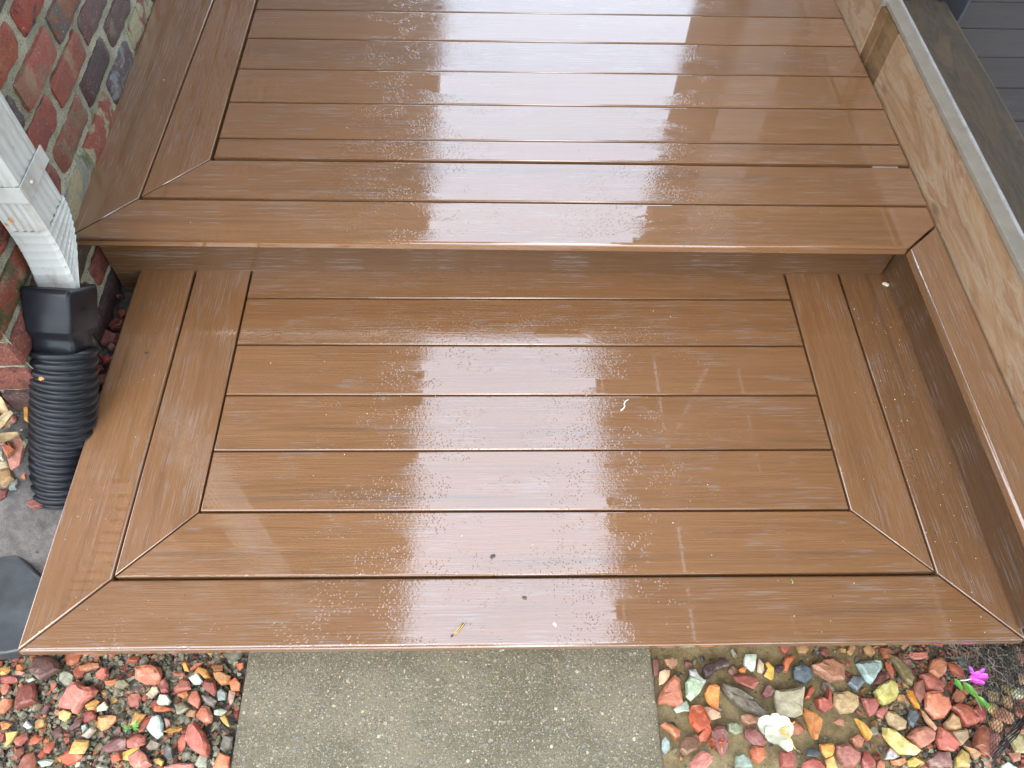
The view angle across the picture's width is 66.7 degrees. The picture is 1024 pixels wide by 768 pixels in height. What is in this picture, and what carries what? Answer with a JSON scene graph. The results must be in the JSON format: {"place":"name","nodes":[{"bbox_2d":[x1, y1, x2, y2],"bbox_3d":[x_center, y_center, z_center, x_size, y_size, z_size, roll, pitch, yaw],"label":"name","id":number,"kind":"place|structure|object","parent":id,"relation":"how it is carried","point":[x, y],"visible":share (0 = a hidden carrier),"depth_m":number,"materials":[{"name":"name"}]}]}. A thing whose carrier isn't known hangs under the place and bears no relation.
{"place":"outdoors","nodes":[
{"label":"outdoors","id":0,"kind":"place"},
{"bbox_2d":[231,648,662,767],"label":"path","id":1,"kind":"structure","parent":0,"point":[555,708],"depth_m":1.57,"materials":[{"name":"concrete"}]},
{"bbox_2d":[0,233,1023,767],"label":"ground","id":2,"kind":"structure","parent":0,"point":[882,707],"depth_m":1.58,"materials":[{"name":"multicoloured gravel"}]},
{"bbox_2d":[0,397,7,413],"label":"dry leaf","id":3,"kind":"object","parent":2,"relation":"on","point":[3,408],"visible":1,"depth_m":1.65,"materials":[{"name":"beige plant"}]},
{"bbox_2d":[0,411,12,428],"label":"dry leaf","id":4,"kind":"object","parent":2,"relation":"on","point":[6,416],"visible":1,"depth_m":1.63,"materials":[{"name":"beige plant"}]},
{"bbox_2d":[0,421,9,429],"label":"dry leaf","id":5,"kind":"object","parent":4,"relation":"on","point":[6,425],"visible":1,"depth_m":1.64,"materials":[{"name":"beige plant"}]},
{"bbox_2d":[0,432,18,443],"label":"dry leaf","id":6,"kind":"object","parent":2,"relation":"on","point":[6,436],"visible":1,"depth_m":1.62,"materials":[{"name":"beige plant"}]},
{"bbox_2d":[0,555,40,659],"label":"slate slab","id":7,"kind":"structure","parent":2,"relation":"on","point":[20,578],"depth_m":1.63,"materials":[{"name":"grey stone"}]},
{"bbox_2d":[0,0,154,410],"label":"brick wall","id":8,"kind":"structure","parent":2,"relation":"on","point":[65,66],"depth_m":1.73,"materials":[{"name":"red brick"}]},
{"bbox_2d":[0,91,79,287],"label":"downspout","id":9,"kind":"object","parent":8,"relation":"attached to","point":[36,220],"visible":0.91,"depth_m":1.47,"materials":[{"name":"metal"}]},
{"bbox_2d":[20,283,98,509],"bbox_3d":[-0.953,0.026,1.663,0.142,0.457,0.404,13,57,7],"label":"drain pipe","id":10,"kind":"object","parent":9,"relation":"attached to","point":[61,324],"visible":0.84,"depth_m":1.60,"materials":[{"name":"black plastic"}]},
{"bbox_2d":[122,720,138,729],"bbox_3d":[-0.744,0.668,1.523,0.036,0.012,0.020,0,57,-2],"label":"weed","id":11,"kind":"object","parent":2,"relation":"on","point":[134,727],"visible":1,"depth_m":1.52,"materials":[{"name":"green plant"}]},
{"bbox_2d":[18,270,1023,654],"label":"step","id":12,"kind":"object","parent":2,"relation":"on","point":[752,446],"visible":0.85,"depth_m":1.65,"materials":[{"name":"brown wood"}]},
{"bbox_2d":[454,623,464,634],"bbox_3d":[-0.099,0.461,1.466,0.005,0.003,0.027,35,62,19],"label":"twig","id":13,"kind":"object","parent":12,"relation":"on","point":[460,627],"visible":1,"depth_m":1.47,"materials":[{"name":"beige wood"}]},
{"bbox_2d":[38,21,985,641],"bbox_3d":[0.007,-0.302,1.865,1.884,0.184,1.745,0,57,-2],"label":"grit on boards","id":14,"kind":"object","parent":12,"relation":"on","point":[558,463],"visible":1,"depth_m":1.64,"materials":[{"name":"stone"}]},
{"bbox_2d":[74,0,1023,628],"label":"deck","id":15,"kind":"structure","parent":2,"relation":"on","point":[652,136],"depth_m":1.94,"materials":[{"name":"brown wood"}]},
{"bbox_2d":[834,0,1023,426],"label":"timber sill","id":16,"kind":"structure","parent":15,"relation":"on","point":[988,275],"depth_m":1.80,"materials":[{"name":"brown wood"}]},
{"bbox_2d":[879,0,1023,281],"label":"screen frame","id":17,"kind":"object","parent":16,"relation":"on","point":[967,56],"visible":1,"depth_m":1.71,"materials":[{"name":"grey paint"}]},
{"bbox_2d":[708,738,727,752],"bbox_3d":[0.401,0.704,1.517,0.041,0.018,0.027,0,57,-2],"label":"dried blossom","id":18,"kind":"object","parent":2,"relation":"on","point":[711,742],"visible":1,"depth_m":1.52,"materials":[{"name":"plant"}]},
{"bbox_2d":[758,713,794,751],"bbox_3d":[0.521,0.680,1.528,0.080,0.022,0.060,21,59,12],"label":"cream flower","id":19,"kind":"object","parent":2,"relation":"on","point":[776,728],"visible":1,"depth_m":1.53,"materials":[{"name":"white plant"}]},
{"bbox_2d":[978,629,1023,761],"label":"plastic netting","id":20,"kind":"object","parent":2,"relation":"on","point":[1019,729],"visible":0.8,"depth_m":1.58,"materials":[{"name":"black plastic"}]},
{"bbox_2d":[944,644,1023,710],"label":"dead grass","id":21,"kind":"structure","parent":0,"point":[985,665],"depth_m":1.62,"materials":[{"name":"brown plant"}]},
{"bbox_2d":[954,678,962,689],"bbox_3d":[0.913,0.614,1.593,0.012,0.005,0.024,-13,58,-10],"label":"green leaf","id":22,"kind":"object","parent":21,"relation":"on","point":[958,684],"visible":1,"depth_m":1.59,"materials":[{"name":"green plant"}]},
{"bbox_2d":[963,682,977,697],"bbox_3d":[0.933,0.623,1.586,0.017,0.007,0.034,-26,61,-18],"label":"green leaf","id":23,"kind":"object","parent":21,"relation":"on","point":[969,688],"visible":1,"depth_m":1.59,"materials":[{"name":"green plant"}]},
{"bbox_2d":[960,666,988,684],"bbox_3d":[0.950,0.599,1.598,0.057,0.017,0.034,8,57,4],"label":"fuchsia flower","id":24,"kind":"object","parent":21,"relation":"on","point":[979,677],"visible":1,"depth_m":1.60,"materials":[{"name":"pink plant"}]},
{"bbox_2d":[977,696,989,708],"bbox_3d":[0.951,0.643,1.574,0.015,0.006,0.030,-31,63,-20],"label":"green leaf","id":25,"kind":"object","parent":21,"relation":"on","point":[982,701],"visible":1,"depth_m":1.57,"materials":[{"name":"green plant"}]}
]}

